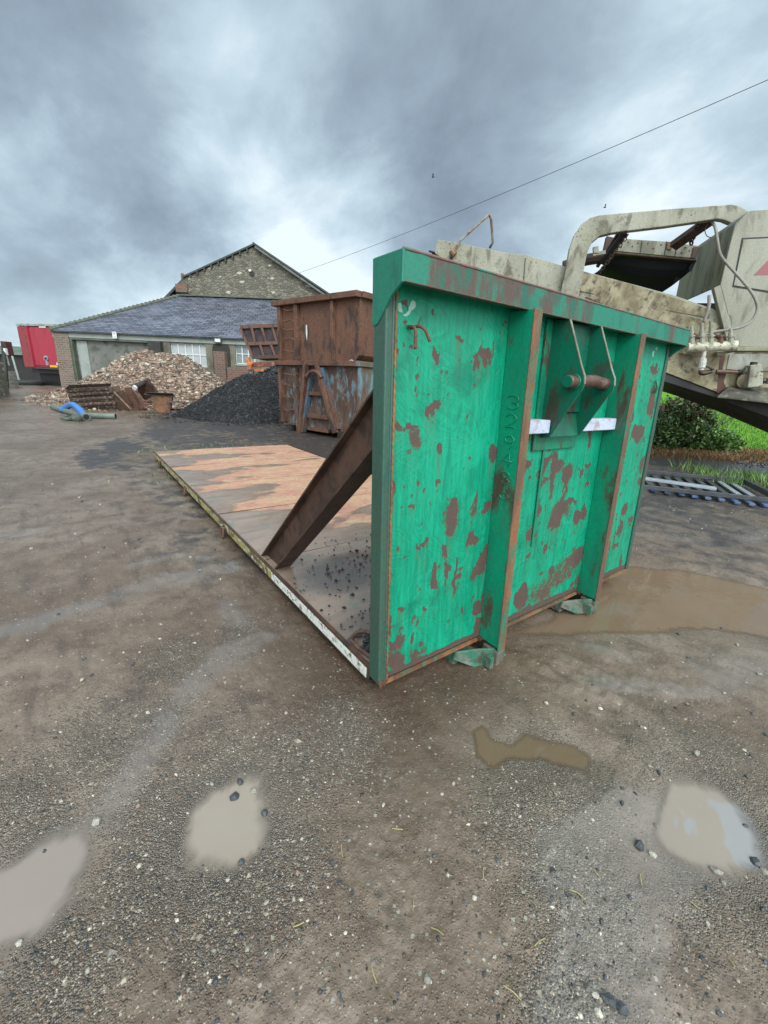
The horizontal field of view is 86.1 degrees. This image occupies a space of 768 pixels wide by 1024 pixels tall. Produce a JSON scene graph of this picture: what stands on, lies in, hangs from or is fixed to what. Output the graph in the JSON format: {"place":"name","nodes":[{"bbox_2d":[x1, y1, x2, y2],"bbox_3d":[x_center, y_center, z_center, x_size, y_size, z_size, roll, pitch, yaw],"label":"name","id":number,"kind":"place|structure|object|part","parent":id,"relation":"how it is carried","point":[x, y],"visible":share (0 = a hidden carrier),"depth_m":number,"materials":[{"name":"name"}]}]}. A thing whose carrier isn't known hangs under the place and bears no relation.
{"place":"outdoors","nodes":[
{"label":"outdoors","id":0,"kind":"place"},
{"bbox_2d":[8,371,18,387],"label":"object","id":1,"kind":"structure","parent":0,"point":[13,379],"depth_m":22.22,"materials":[{"name":"grey concrete"}]},
{"bbox_2d":[0,385,767,1023],"bbox_3d":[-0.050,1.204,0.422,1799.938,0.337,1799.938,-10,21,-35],"label":"ground","id":2,"kind":"structure","parent":0,"point":[52,465],"depth_m":1.56,"materials":[{"name":"grey gravel"}]},
{"bbox_2d":[0,362,9,397],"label":"stone wall","id":3,"kind":"structure","parent":2,"relation":"on","point":[4,390],"depth_m":17.33,"materials":[{"name":"grey stone"}]},
{"bbox_2d":[0,341,13,386],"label":"lamp post","id":4,"kind":"object","parent":2,"relation":"on","point":[6,348],"visible":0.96,"depth_m":21.32,"materials":[{"name":"metal"}]},
{"bbox_2d":[11,356,19,379],"bbox_3d":[-21.518,-8.400,24.000,0.709,1.355,0.098,18,23,39],"label":"handrail post","id":5,"kind":"object","parent":2,"relation":"on","point":[14,364],"visible":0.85,"depth_m":23.97,"materials":[{"name":"white metal"}]},
{"bbox_2d":[0,346,45,379],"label":"store hut","id":6,"kind":"object","parent":2,"relation":"on","point":[25,373],"visible":0.2,"depth_m":34.03,"materials":[{"name":"black metal"}]},
{"bbox_2d":[18,380,44,384],"bbox_3d":[-22.270,-8.114,25.716,1.680,0.260,1.680,-10,21,-35],"label":"tyre","id":7,"kind":"object","parent":2,"relation":"on","point":[30,382],"visible":0.8,"depth_m":25.25,"materials":[{"name":"rubber"}]},
{"bbox_2d":[16,323,60,385],"bbox_3d":[-19.846,-11.272,30.717,3.229,3.682,11.210,7,18,15],"label":"box trailer","id":8,"kind":"object","parent":2,"relation":"on","point":[37,344],"visible":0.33,"depth_m":25.59,"materials":[{"name":"red paint"}]},
{"bbox_3d":[-21.004,-10.206,25.384,2.091,2.363,0.147,7,18,15],"label":"door","id":9,"kind":"part","parent":8,"relation":"part of","materials":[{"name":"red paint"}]},
{"bbox_2d":[0,830,89,946],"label":"puddle water","id":10,"kind":"structure","parent":2,"relation":"on","point":[36,887],"depth_m":1.18,"materials":[{"name":"grey liquid"}]},
{"bbox_2d":[60,414,82,421],"bbox_3d":[-8.640,-2.574,11.353,0.398,0.220,0.422,14,21,32],"label":"pipe coupling","id":11,"kind":"object","parent":2,"relation":"on","point":[75,418],"visible":0.91,"depth_m":11.32,"materials":[{"name":"grey plastic"}]},
{"bbox_2d":[59,402,90,420],"bbox_3d":[-9.289,-3.066,12.358,2.636,0.411,0.313,18,23,39],"label":"blue pipe","id":12,"kind":"object","parent":2,"relation":"on","point":[83,414],"visible":0.91,"depth_m":11.95,"materials":[{"name":"plastic"}]},
{"bbox_2d":[50,404,116,418],"bbox_3d":[-9.740,-3.154,12.895,3.841,0.206,0.674,12,20,28],"label":"grey pipe","id":13,"kind":"object","parent":2,"relation":"on","point":[93,415],"visible":0.82,"depth_m":12.19,"materials":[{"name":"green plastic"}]},
{"bbox_2d":[65,383,120,408],"bbox_3d":[-10.060,-4.063,14.458,2.078,0.993,0.965,5,18,8],"label":"scrap box","id":14,"kind":"object","parent":2,"relation":"on","point":[97,396],"visible":0.81,"depth_m":14.26,"materials":[{"name":"metal"}]},
{"bbox_2d":[13,348,228,411],"bbox_3d":[-10.542,-6.181,18.786,10.098,2.440,9.894,-10,21,-35],"label":"rubble heap","id":15,"kind":"object","parent":2,"relation":"on","point":[185,380],"visible":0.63,"depth_m":16.78,"materials":[{"name":"beige stone"}]},
{"bbox_2d":[3,393,257,484],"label":"grass tufts","id":16,"kind":"object","parent":2,"relation":"on","point":[150,447],"visible":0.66,"depth_m":7.88,"materials":[{"name":"green plant"}]},
{"bbox_2d":[113,378,157,409],"bbox_3d":[-8.590,-4.146,14.470,1.458,1.111,1.107,7,18,14],"label":"digger bucket","id":17,"kind":"object","parent":2,"relation":"on","point":[130,398],"visible":0.98,"depth_m":14.49,"materials":[{"name":"brown metal"}]},
{"bbox_2d":[144,392,180,412],"bbox_3d":[-7.478,-3.683,13.883,1.204,0.692,0.331,3,17,0],"label":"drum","id":18,"kind":"object","parent":2,"relation":"on","point":[162,402],"visible":1,"depth_m":13.90,"materials":[{"name":"orange metal"}]},
{"bbox_2d":[49,294,288,387],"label":"shed","id":19,"kind":"structure","parent":2,"relation":"on","point":[203,330],"depth_m":23.43,"materials":[{"name":"brick"}]},
{"bbox_2d":[75,340,147,378],"bbox_3d":[-15.424,-8.281,23.794,4.509,3.160,0.130,3,17,2],"label":"blocked doorway","id":20,"kind":"structure","parent":19,"relation":"in","point":[101,353],"depth_m":23.46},
{"bbox_2d":[171,343,207,368],"bbox_3d":[-10.959,-8.799,23.139,2.124,1.273,0.250,3,17,2],"label":"window","id":21,"kind":"structure","parent":19,"relation":"in","point":[196,352],"depth_m":23.14,"materials":[{"name":"white glass"}]},
{"bbox_2d":[235,345,259,365],"bbox_3d":[-7.573,-8.744,22.949,1.492,1.121,0.250,3,17,2],"label":"window","id":22,"kind":"structure","parent":19,"relation":"in","point":[242,352],"depth_m":23.02,"materials":[{"name":"white glass"}]},
{"bbox_2d":[138,373,288,426],"bbox_3d":[-4.703,-4.171,14.809,6.848,1.555,6.461,4,17,4],"label":"coal heap","id":23,"kind":"object","parent":2,"relation":"on","point":[248,398],"visible":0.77,"depth_m":13.32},
{"bbox_2d":[185,776,267,868],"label":"puddle water","id":24,"kind":"structure","parent":2,"relation":"on","point":[222,829],"depth_m":1.35,"materials":[{"name":"grey liquid"}]},
{"bbox_2d":[165,242,328,299],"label":"stone barn","id":25,"kind":"structure","parent":2,"relation":"on","point":[253,269],"depth_m":26.47,"materials":[{"name":"stone"}]},
{"bbox_2d":[300,80,766,272],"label":"overhead wire","id":26,"kind":"object","parent":25,"relation":"attached to","point":[567,166],"visible":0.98,"depth_m":13.04,"materials":[{"name":"black metal"}]},
{"bbox_2d":[246,357,274,374],"bbox_3d":[-4.034,-5.250,16.863,2.918,1.994,1.000,2,17,-1],"label":"orange machine","id":27,"kind":"object","parent":2,"relation":"on","point":[250,365],"visible":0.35,"depth_m":16.29,"materials":[{"name":"paint"}]},
{"bbox_2d":[239,323,277,360],"bbox_3d":[-4.079,-7.042,17.086,3.142,1.473,2.100,2,17,-1],"label":"tipping skip","id":28,"kind":"object","parent":27,"relation":"on","point":[261,341],"visible":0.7,"depth_m":16.13,"materials":[{"name":"brown metal"}]},
{"bbox_2d":[253,365,279,410],"bbox_3d":[-3.942,-4.807,16.063,5.320,1.928,5.324,-10,21,-35],"label":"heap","id":29,"kind":"object","parent":2,"relation":"on","point":[271,373],"visible":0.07,"depth_m":15.16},
{"bbox_2d":[275,360,372,438],"bbox_3d":[-0.059,-3.515,12.753,3.081,1.916,5.905,16,22,36],"label":"skip","id":30,"kind":"object","parent":2,"relation":"on","point":[324,396],"visible":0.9,"depth_m":10.38,"materials":[{"name":"blue paint"}]},
{"bbox_2d":[271,290,373,361],"bbox_3d":[0.025,-5.117,12.299,3.136,1.464,5.820,16,22,36],"label":"skip","id":31,"kind":"object","parent":30,"relation":"on","point":[337,326],"visible":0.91,"depth_m":9.96,"materials":[{"name":"brown metal"}]},
{"bbox_2d":[75,683,735,1000],"bbox_3d":[-0.283,1.009,1.394,2.477,0.014,0.553,10,19,22],"label":"straw","id":32,"kind":"object","parent":2,"relation":"on","point":[483,878],"visible":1,"depth_m":1.10,"materials":[{"name":"beige plant"}]},
{"bbox_2d":[153,246,689,688],"bbox_3d":[-0.910,-1.018,4.743,2.443,1.831,6.718,-10,21,-35],"label":"flatbed container","id":33,"kind":"object","parent":2,"relation":"on","point":[478,473],"visible":1,"depth_m":2.05,"materials":[{"name":"green metal"}]},
{"bbox_2d":[292,523,370,651],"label":"coal crumbs","id":34,"kind":"object","parent":33,"relation":"on","point":[367,640],"visible":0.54,"depth_m":2.56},
{"bbox_2d":[474,727,588,770],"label":"puddle water","id":35,"kind":"structure","parent":2,"relation":"on","point":[491,753],"depth_m":1.68,"materials":[{"name":"brown liquid"}]},
{"bbox_2d":[429,205,767,432],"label":"crushing machine","id":36,"kind":"object","parent":2,"relation":"on","point":[719,363],"visible":0.94,"depth_m":7.01,"materials":[{"name":"beige paint"}]},
{"bbox_2d":[506,567,767,637],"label":"puddle water","id":37,"kind":"structure","parent":2,"relation":"on","point":[636,599],"depth_m":2.89,"materials":[{"name":"brown liquid"}]},
{"bbox_2d":[656,406,664,449],"bbox_3d":[7.112,-2.120,10.584,0.100,1.194,0.700,9,19,21],"label":"fence post","id":38,"kind":"object","parent":2,"relation":"on","point":[662,410],"visible":0.35,"depth_m":10.62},
{"bbox_2d":[644,470,767,506],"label":"rung frame","id":39,"kind":"object","parent":2,"relation":"on","point":[733,497],"visible":0.86,"depth_m":6.17,"materials":[{"name":"metal"}]},
{"bbox_2d":[655,781,760,876],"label":"puddle water","id":40,"kind":"structure","parent":2,"relation":"on","point":[702,827],"depth_m":1.41,"materials":[{"name":"grey liquid"}]},
{"bbox_2d":[650,445,767,463],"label":"dry grass","id":41,"kind":"structure","parent":2,"relation":"on","point":[757,455],"depth_m":10.00,"materials":[{"name":"brown plant"}]},
{"bbox_2d":[667,457,767,488],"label":"grass tufts","id":42,"kind":"object","parent":2,"relation":"on","point":[752,476],"visible":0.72,"depth_m":7.53,"materials":[{"name":"green plant"}]},
{"bbox_2d":[719,458,767,467],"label":"gravel edge","id":43,"kind":"object","parent":2,"relation":"on","point":[744,462],"visible":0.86,"depth_m":9.42,"materials":[{"name":"gravel"}]},
{"bbox_2d":[0,0,767,346],"label":"sky","id":44,"kind":"structure","parent":0,"point":[144,144],"materials":[{"name":"grey"}]},
{"bbox_2d":[659,391,767,450],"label":"grass field","id":45,"kind":"structure","parent":0,"point":[673,396],"depth_m":14.20,"materials":[{"name":"green plant"}]},
{"bbox_2d":[652,395,747,454],"bbox_3d":[7.931,-2.204,10.729,3.029,1.914,1.616,4,17,5],"label":"bush","id":46,"kind":"object","parent":45,"relation":"on","point":[682,423],"visible":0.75,"depth_m":10.31,"materials":[{"name":"green plant"}]}
]}

